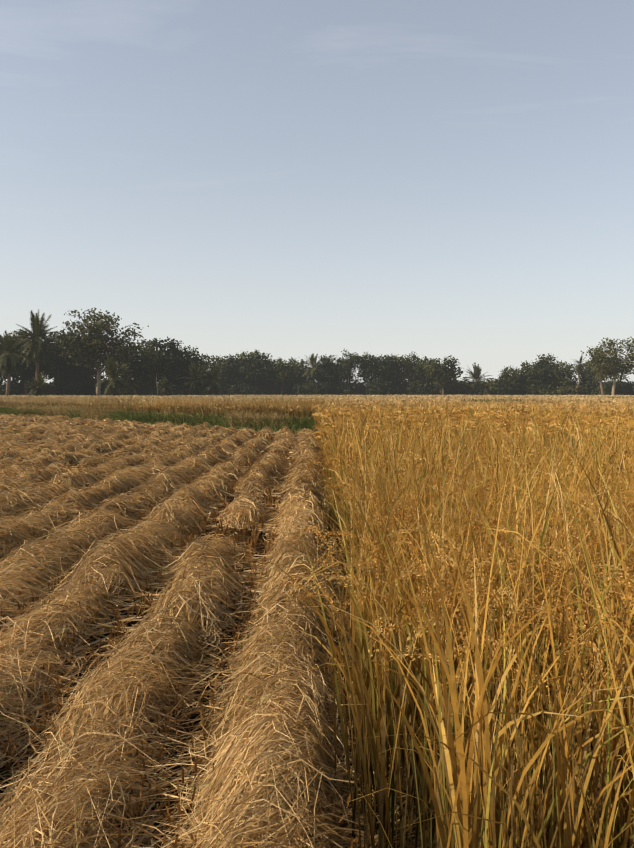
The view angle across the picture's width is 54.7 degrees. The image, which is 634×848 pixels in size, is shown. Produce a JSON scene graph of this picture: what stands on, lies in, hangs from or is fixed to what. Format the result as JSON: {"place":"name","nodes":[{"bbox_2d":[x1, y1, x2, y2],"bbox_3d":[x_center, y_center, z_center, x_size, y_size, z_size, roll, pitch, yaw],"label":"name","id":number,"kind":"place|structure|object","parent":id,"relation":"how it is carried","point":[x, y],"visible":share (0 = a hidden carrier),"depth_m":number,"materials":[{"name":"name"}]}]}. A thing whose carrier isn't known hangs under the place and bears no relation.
{"place":"outdoors","nodes":[
{"label":"outdoors","id":0,"kind":"place"},
{"bbox_2d":[0,0,633,384],"label":"sky","id":1,"kind":"structure","parent":0,"point":[284,179],"materials":[{"name":"blue"}]},
{"bbox_2d":[8,394,633,401],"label":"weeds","id":2,"kind":"object","parent":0,"point":[464,399],"visible":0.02,"depth_m":36.81,"materials":[{"name":"green plant"}]},
{"bbox_2d":[326,499,378,847],"bbox_3d":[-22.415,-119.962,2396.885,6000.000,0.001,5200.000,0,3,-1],"label":"ground","id":3,"kind":"structure","parent":0,"point":[353,784],"depth_m":2.10,"materials":[{"name":"soil"}]},
{"bbox_2d":[0,385,5,394],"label":"bush","id":4,"kind":"object","parent":3,"relation":"on","point":[2,390],"visible":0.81,"depth_m":106.31,"materials":[{"name":"green plant"}]},
{"bbox_2d":[0,376,6,385],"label":"broad tree","id":5,"kind":"object","parent":3,"relation":"on","point":[1,381],"visible":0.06,"depth_m":110.24,"materials":[{"name":"green plant"}]},
{"bbox_2d":[0,331,31,395],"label":"palm tree","id":6,"kind":"object","parent":3,"relation":"on","point":[9,362],"visible":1,"depth_m":85.29,"materials":[{"name":"green plant"}]},
{"bbox_2d":[0,380,33,394],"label":"bush","id":7,"kind":"object","parent":3,"relation":"on","point":[15,390],"visible":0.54,"depth_m":109.33,"materials":[{"name":"green plant"}]},
{"bbox_2d":[12,380,35,394],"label":"bush","id":8,"kind":"object","parent":3,"relation":"on","point":[28,387],"visible":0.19,"depth_m":113.16,"materials":[{"name":"green plant"}]},
{"bbox_2d":[0,330,71,394],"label":"mango tree","id":9,"kind":"object","parent":3,"relation":"on","point":[28,372],"visible":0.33,"depth_m":107.48,"materials":[{"name":"green plant"}]},
{"bbox_2d":[11,309,63,380],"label":"palm tree","id":10,"kind":"object","parent":3,"relation":"on","point":[39,351],"visible":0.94,"depth_m":94.61,"materials":[{"name":"green plant"}]},
{"bbox_2d":[26,371,53,395],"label":"bush","id":11,"kind":"object","parent":3,"relation":"on","point":[39,388],"visible":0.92,"depth_m":83.18,"materials":[{"name":"green plant"}]},
{"bbox_2d":[22,381,68,394],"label":"bush","id":12,"kind":"object","parent":3,"relation":"on","point":[45,392],"visible":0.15,"depth_m":113.49,"materials":[{"name":"green plant"}]},
{"bbox_2d":[43,376,74,394],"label":"bush","id":13,"kind":"object","parent":3,"relation":"on","point":[62,385],"visible":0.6,"depth_m":113.36,"materials":[{"name":"green plant"}]},
{"bbox_2d":[34,329,96,383],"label":"mango tree","id":14,"kind":"object","parent":3,"relation":"on","point":[73,371],"visible":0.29,"depth_m":114.83,"materials":[{"name":"green plant"}]},
{"bbox_2d":[65,366,103,383],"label":"broad tree","id":15,"kind":"object","parent":3,"relation":"on","point":[91,370],"visible":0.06,"depth_m":121.44,"materials":[{"name":"green plant"}]},
{"bbox_2d":[63,373,108,394],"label":"bush","id":16,"kind":"object","parent":3,"relation":"on","point":[87,387],"visible":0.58,"depth_m":111.27,"materials":[{"name":"green plant"}]},
{"bbox_2d":[50,308,148,394],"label":"tree","id":17,"kind":"object","parent":3,"relation":"on","point":[90,347],"visible":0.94,"depth_m":99.22,"materials":[{"name":"green plant"}]},
{"bbox_2d":[101,375,108,385],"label":"bush","id":18,"kind":"object","parent":3,"relation":"on","point":[103,377],"visible":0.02,"depth_m":122.08,"materials":[{"name":"green plant"}]},
{"bbox_2d":[91,355,132,395],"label":"bush","id":19,"kind":"object","parent":3,"relation":"on","point":[113,373],"visible":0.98,"depth_m":90.45,"materials":[{"name":"green plant"}]},
{"bbox_2d":[0,413,225,433],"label":"straw swath","id":20,"kind":"object","parent":3,"relation":"on","point":[19,422],"visible":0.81,"depth_m":23.63,"materials":[{"name":"beige plant"}]},
{"bbox_2d":[109,386,158,394],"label":"bush","id":21,"kind":"object","parent":3,"relation":"on","point":[139,392],"visible":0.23,"depth_m":117.21,"materials":[{"name":"green plant"}]},
{"bbox_2d":[105,339,169,394],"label":"broad tree","id":22,"kind":"object","parent":3,"relation":"on","point":[138,378],"visible":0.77,"depth_m":112.16,"materials":[{"name":"green plant"}]},
{"bbox_2d":[140,349,170,394],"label":"thin tree","id":23,"kind":"object","parent":3,"relation":"on","point":[153,360],"visible":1,"depth_m":99.95,"materials":[{"name":"green plant"}]},
{"bbox_2d":[0,404,314,432],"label":"bund grass","id":24,"kind":"structure","parent":3,"relation":"on","point":[256,421],"depth_m":24.57,"materials":[{"name":"plant"}]},
{"bbox_2d":[135,338,180,394],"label":"broad tree","id":25,"kind":"object","parent":3,"relation":"on","point":[154,344],"visible":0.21,"depth_m":118.14,"materials":[{"name":"green plant"}]},
{"bbox_2d":[145,381,170,394],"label":"bush","id":26,"kind":"object","parent":3,"relation":"on","point":[156,389],"visible":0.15,"depth_m":125.36,"materials":[{"name":"green plant"}]},
{"bbox_2d":[0,449,328,533],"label":"straw swath","id":27,"kind":"object","parent":3,"relation":"on","point":[30,487],"visible":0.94,"depth_m":8.14,"materials":[{"name":"beige plant"}]},
{"bbox_2d":[154,376,174,395],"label":"bush","id":28,"kind":"object","parent":3,"relation":"on","point":[164,390],"visible":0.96,"depth_m":92.64,"materials":[{"name":"green plant"}]},
{"bbox_2d":[15,414,317,432],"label":"bund","id":29,"kind":"structure","parent":3,"relation":"on","point":[298,430],"depth_m":21.50,"materials":[{"name":"brown soil"}]},
{"bbox_2d":[0,394,334,420],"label":"crop field","id":30,"kind":"structure","parent":3,"relation":"on","point":[127,406],"depth_m":25.79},
{"bbox_2d":[146,336,200,394],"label":"broad tree","id":31,"kind":"object","parent":3,"relation":"on","point":[172,352],"visible":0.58,"depth_m":118.91,"materials":[{"name":"green plant"}]},
{"bbox_2d":[0,498,354,696],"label":"straw swath","id":32,"kind":"object","parent":3,"relation":"on","point":[203,583],"visible":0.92,"depth_m":4.04,"materials":[{"name":"beige plant"}]},
{"bbox_2d":[0,421,355,847],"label":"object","id":33,"kind":"structure","parent":3,"relation":"on","point":[242,539],"depth_m":2.88,"materials":[{"name":"brown plant"}]},
{"bbox_2d":[0,424,323,465],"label":"straw swath","id":34,"kind":"object","parent":33,"relation":"on","point":[76,445],"visible":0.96,"depth_m":14.83,"materials":[{"name":"beige plant"}]},
{"bbox_2d":[0,420,369,847],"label":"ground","id":35,"kind":"structure","parent":3,"relation":"on","point":[270,500],"depth_m":3.29,"materials":[{"name":"brown soil"}]},
{"bbox_2d":[166,382,204,394],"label":"bush","id":36,"kind":"object","parent":3,"relation":"on","point":[184,393],"visible":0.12,"depth_m":128.02,"materials":[{"name":"green plant"}]},
{"bbox_2d":[167,345,209,394],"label":"broad tree","id":37,"kind":"object","parent":3,"relation":"on","point":[197,360],"visible":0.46,"depth_m":121.80,"materials":[{"name":"green plant"}]},
{"bbox_2d":[179,360,211,394],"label":"bush","id":38,"kind":"object","parent":3,"relation":"on","point":[195,387],"visible":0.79,"depth_m":109.14,"materials":[{"name":"green plant"}]},
{"bbox_2d":[189,361,214,389],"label":"broad tree","id":39,"kind":"object","parent":3,"relation":"on","point":[205,365],"visible":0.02,"depth_m":128.45,"materials":[{"name":"green plant"}]},
{"bbox_2d":[0,606,422,847],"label":"straw swath","id":40,"kind":"object","parent":3,"relation":"on","point":[266,753],"visible":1,"depth_m":2.16,"materials":[{"name":"beige plant"}]},
{"bbox_2d":[196,362,228,394],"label":"bush","id":41,"kind":"object","parent":3,"relation":"on","point":[212,385],"visible":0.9,"depth_m":109.48,"materials":[{"name":"green plant"}]},
{"bbox_2d":[199,355,237,388],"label":"broad tree","id":42,"kind":"object","parent":3,"relation":"on","point":[222,366],"visible":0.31,"depth_m":145.42,"materials":[{"name":"green plant"}]},
{"bbox_2d":[214,383,229,394],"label":"bush","id":43,"kind":"object","parent":3,"relation":"on","point":[223,390],"visible":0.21,"depth_m":146.69,"materials":[{"name":"green plant"}]},
{"bbox_2d":[221,354,239,383],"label":"broad tree","id":44,"kind":"object","parent":3,"relation":"on","point":[229,360],"visible":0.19,"depth_m":148.21,"materials":[{"name":"green plant"}]},
{"bbox_2d":[222,378,259,394],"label":"bush","id":45,"kind":"object","parent":3,"relation":"on","point":[241,389],"visible":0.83,"depth_m":143.97,"materials":[{"name":"green plant"}]},
{"bbox_2d":[226,349,262,392],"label":"broad tree","id":46,"kind":"object","parent":3,"relation":"on","point":[246,357],"visible":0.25,"depth_m":148.40,"materials":[{"name":"green plant"}]},
{"bbox_2d":[250,385,269,394],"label":"bush","id":47,"kind":"object","parent":3,"relation":"on","point":[261,390],"visible":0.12,"depth_m":150.48,"materials":[{"name":"green plant"}]},
{"bbox_2d":[250,352,278,394],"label":"broad tree","id":48,"kind":"object","parent":3,"relation":"on","point":[265,375],"visible":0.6,"depth_m":148.60,"materials":[{"name":"green plant"}]},
{"bbox_2d":[263,357,286,394],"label":"broad tree","id":49,"kind":"object","parent":3,"relation":"on","point":[273,387],"visible":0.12,"depth_m":152.71,"materials":[{"name":"green plant"}]},
{"bbox_2d":[263,386,298,394],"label":"bush","id":50,"kind":"object","parent":3,"relation":"on","point":[271,393],"visible":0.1,"depth_m":153.22,"materials":[{"name":"green plant"}]},
{"bbox_2d":[268,360,302,394],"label":"round tree","id":51,"kind":"object","parent":3,"relation":"on","point":[285,373],"visible":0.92,"depth_m":147.98,"materials":[{"name":"green plant"}]},
{"bbox_2d":[276,384,301,394],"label":"bush","id":52,"kind":"object","parent":3,"relation":"on","point":[290,389],"visible":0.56,"depth_m":151.57,"materials":[{"name":"green plant"}]},
{"bbox_2d":[287,357,315,385],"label":"broad tree","id":53,"kind":"object","parent":3,"relation":"on","point":[296,368],"visible":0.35,"depth_m":152.99,"materials":[{"name":"green plant"}]},
{"bbox_2d":[293,376,328,394],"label":"bush","id":54,"kind":"object","parent":3,"relation":"on","point":[310,387],"visible":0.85,"depth_m":145.31,"materials":[{"name":"green plant"}]},
{"bbox_2d":[301,354,325,393],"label":"palm tree","id":55,"kind":"object","parent":3,"relation":"on","point":[310,373],"visible":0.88,"depth_m":147.88,"materials":[{"name":"green plant"}]},
{"bbox_2d":[0,394,633,397],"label":"rice","id":56,"kind":"object","parent":3,"relation":"on","point":[359,395],"visible":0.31,"depth_m":74.35,"materials":[{"name":"plant"}]},
{"bbox_2d":[0,395,633,406],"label":"rice","id":57,"kind":"object","parent":3,"relation":"on","point":[390,399],"visible":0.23,"depth_m":40.33,"materials":[{"name":"yellow plant"}]},
{"bbox_2d":[311,354,340,394],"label":"broad tree","id":58,"kind":"object","parent":3,"relation":"on","point":[325,378],"visible":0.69,"depth_m":149.29,"materials":[{"name":"green plant"}]},
{"bbox_2d":[319,381,344,394],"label":"bush","id":59,"kind":"object","parent":3,"relation":"on","point":[329,392],"visible":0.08,"depth_m":153.40,"materials":[{"name":"green plant"}]},
{"bbox_2d":[327,357,356,394],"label":"broad tree","id":60,"kind":"object","parent":3,"relation":"on","point":[341,375],"visible":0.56,"depth_m":149.38,"materials":[{"name":"green plant"}]},
{"bbox_2d":[328,377,364,394],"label":"bush","id":61,"kind":"object","parent":3,"relation":"on","point":[353,388],"visible":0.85,"depth_m":149.02,"materials":[{"name":"green plant"}]},
{"bbox_2d":[338,348,358,394],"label":"thin tree","id":62,"kind":"object","parent":3,"relation":"on","point":[347,364],"visible":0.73,"depth_m":148.51,"materials":[{"name":"green plant"}]},
{"bbox_2d":[344,354,374,393],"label":"thin tree","id":63,"kind":"object","parent":3,"relation":"on","point":[363,362],"visible":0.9,"depth_m":147.87,"materials":[{"name":"green plant"}]},
{"bbox_2d":[350,379,368,394],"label":"bush","id":64,"kind":"object","parent":3,"relation":"on","point":[363,389],"visible":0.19,"depth_m":152.28,"materials":[{"name":"green plant"}]},
{"bbox_2d":[357,351,376,372],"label":"thin tree","id":65,"kind":"object","parent":3,"relation":"on","point":[367,354],"visible":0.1,"depth_m":150.00,"materials":[{"name":"green plant"}]},
{"bbox_2d":[356,354,398,390],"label":"broad tree","id":66,"kind":"object","parent":3,"relation":"on","point":[370,373],"visible":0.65,"depth_m":147.71,"materials":[{"name":"green plant"}]},
{"bbox_2d":[360,375,400,394],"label":"bush","id":67,"kind":"object","parent":3,"relation":"on","point":[381,387],"visible":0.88,"depth_m":145.28,"materials":[{"name":"green plant"}]},
{"bbox_2d":[133,397,633,435],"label":"rice","id":68,"kind":"object","parent":3,"relation":"on","point":[621,407],"visible":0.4,"depth_m":20.84,"materials":[{"name":"yellow plant"}]},
{"bbox_2d":[374,354,404,370],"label":"thin tree","id":69,"kind":"object","parent":3,"relation":"on","point":[391,361],"visible":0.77,"depth_m":147.52,"materials":[{"name":"green plant"}]},
{"bbox_2d":[380,354,410,394],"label":"broad tree","id":70,"kind":"object","parent":3,"relation":"on","point":[400,380],"visible":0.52,"depth_m":149.59,"materials":[{"name":"green plant"}]},
{"bbox_2d":[391,384,407,394],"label":"bush","id":71,"kind":"object","parent":3,"relation":"on","point":[403,391],"visible":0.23,"depth_m":151.89,"materials":[{"name":"green plant"}]},
{"bbox_2d":[398,351,418,384],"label":"thin tree","id":72,"kind":"object","parent":3,"relation":"on","point":[407,360],"visible":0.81,"depth_m":147.22,"materials":[{"name":"green plant"}]},
{"bbox_2d":[400,375,439,394],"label":"bush","id":73,"kind":"object","parent":3,"relation":"on","point":[414,388],"visible":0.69,"depth_m":144.01,"materials":[{"name":"green plant"}]},
{"bbox_2d":[403,354,436,386],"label":"broad tree","id":74,"kind":"object","parent":3,"relation":"on","point":[416,363],"visible":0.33,"depth_m":147.00,"materials":[{"name":"green plant"}]},
{"bbox_2d":[411,362,431,394],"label":"thin tree","id":75,"kind":"object","parent":3,"relation":"on","point":[420,371],"visible":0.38,"depth_m":143.30,"materials":[{"name":"green plant"}]},
{"bbox_2d":[238,396,633,847],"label":"rice","id":76,"kind":"object","parent":3,"relation":"on","point":[493,648],"visible":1,"depth_m":1.60,"materials":[{"name":"yellow plant"}]},
{"bbox_2d":[421,355,462,394],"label":"round tree","id":77,"kind":"object","parent":3,"relation":"on","point":[443,374],"visible":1,"depth_m":137.68,"materials":[{"name":"green plant"}]},
{"bbox_2d":[431,377,469,394],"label":"bush","id":78,"kind":"object","parent":3,"relation":"on","point":[454,387],"visible":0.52,"depth_m":143.18,"materials":[{"name":"green plant"}]},
{"bbox_2d":[453,377,471,394],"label":"bush","id":79,"kind":"object","parent":3,"relation":"on","point":[463,385],"visible":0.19,"depth_m":144.79,"materials":[{"name":"green plant"}]},
{"bbox_2d":[295,402,633,630],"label":"rice","id":80,"kind":"object","parent":3,"relation":"on","point":[338,458],"visible":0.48,"depth_m":4.66,"materials":[{"name":"yellow plant"}]},
{"bbox_2d":[312,401,633,486],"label":"rice","id":81,"kind":"object","parent":3,"relation":"on","point":[557,418],"visible":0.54,"depth_m":9.80,"materials":[{"name":"yellow plant"}]},
{"bbox_2d":[464,364,489,390],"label":"palm tree","id":82,"kind":"object","parent":3,"relation":"on","point":[475,374],"visible":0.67,"depth_m":144.22,"materials":[{"name":"green plant"}]},
{"bbox_2d":[459,378,504,394],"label":"bush","id":83,"kind":"object","parent":3,"relation":"on","point":[490,384],"visible":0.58,"depth_m":140.56,"materials":[{"name":"green plant"}]},
{"bbox_2d":[472,378,508,394],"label":"bush","id":84,"kind":"object","parent":3,"relation":"on","point":[493,388],"visible":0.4,"depth_m":139.73,"materials":[{"name":"green plant"}]},
{"bbox_2d":[490,378,516,394],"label":"bush","id":85,"kind":"object","parent":3,"relation":"on","point":[500,389],"visible":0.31,"depth_m":140.73,"materials":[{"name":"green plant"}]},
{"bbox_2d":[495,365,525,392],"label":"broad tree","id":86,"kind":"object","parent":3,"relation":"on","point":[511,379],"visible":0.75,"depth_m":141.20,"materials":[{"name":"green plant"}]},
{"bbox_2d":[513,379,536,394],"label":"bush","id":87,"kind":"object","parent":3,"relation":"on","point":[524,389],"visible":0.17,"depth_m":143.28,"materials":[{"name":"green plant"}]},
{"bbox_2d":[518,360,537,393],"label":"broad tree","id":88,"kind":"object","parent":3,"relation":"on","point":[527,369],"visible":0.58,"depth_m":141.18,"materials":[{"name":"green plant"}]},
{"bbox_2d":[525,382,564,394],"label":"bush","id":89,"kind":"object","parent":3,"relation":"on","point":[539,390],"visible":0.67,"depth_m":137.28,"materials":[{"name":"green plant"}]},
{"bbox_2d":[529,353,560,388],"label":"broad tree","id":90,"kind":"object","parent":3,"relation":"on","point":[542,366],"visible":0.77,"depth_m":138.23,"materials":[{"name":"green plant"}]},
{"bbox_2d":[543,360,582,388],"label":"broad tree","id":91,"kind":"object","parent":3,"relation":"on","point":[565,374],"visible":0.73,"depth_m":137.21,"materials":[{"name":"green plant"}]},
{"bbox_2d":[555,382,597,394],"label":"bush","id":92,"kind":"object","parent":3,"relation":"on","point":[571,389],"visible":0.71,"depth_m":134.83,"materials":[{"name":"green plant"}]},
{"bbox_2d":[571,354,589,393],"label":"palm tree","id":93,"kind":"object","parent":3,"relation":"on","point":[578,369],"visible":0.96,"depth_m":133.66,"materials":[{"name":"green plant"}]},
{"bbox_2d":[569,379,599,393],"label":"bush","id":94,"kind":"object","parent":3,"relation":"on","point":[598,383],"depth_m":136.76,"materials":[{"name":"green plant"}]},
{"bbox_2d":[576,362,599,385],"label":"broad tree","id":95,"kind":"object","parent":3,"relation":"on","point":[583,379],"visible":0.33,"depth_m":139.53,"materials":[{"name":"green plant"}]},
{"bbox_2d":[586,354,610,394],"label":"broad tree","id":96,"kind":"object","parent":3,"relation":"on","point":[598,376],"visible":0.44,"depth_m":126.77,"materials":[{"name":"green plant"}]},
{"bbox_2d":[582,384,620,394],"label":"bush","id":97,"kind":"object","parent":3,"relation":"on","point":[597,391],"visible":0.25,"depth_m":133.64,"materials":[{"name":"green plant"}]},
{"bbox_2d":[581,337,633,394],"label":"tree","id":98,"kind":"object","parent":3,"relation":"on","point":[603,363],"visible":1,"depth_m":109.76,"materials":[{"name":"green plant"}]},
{"bbox_2d":[591,377,632,394],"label":"bush","id":99,"kind":"object","parent":3,"relation":"on","point":[607,383],"visible":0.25,"depth_m":131.96,"materials":[{"name":"green plant"}]},
{"bbox_2d":[599,375,633,394],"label":"bush","id":100,"kind":"object","parent":3,"relation":"on","point":[624,390],"visible":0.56,"depth_m":129.87,"materials":[{"name":"green plant"}]},
{"bbox_2d":[317,438,583,847],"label":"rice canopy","id":101,"kind":"object","parent":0,"point":[411,841],"depth_m":2.02,"materials":[{"name":"yellow plant"}]}
]}

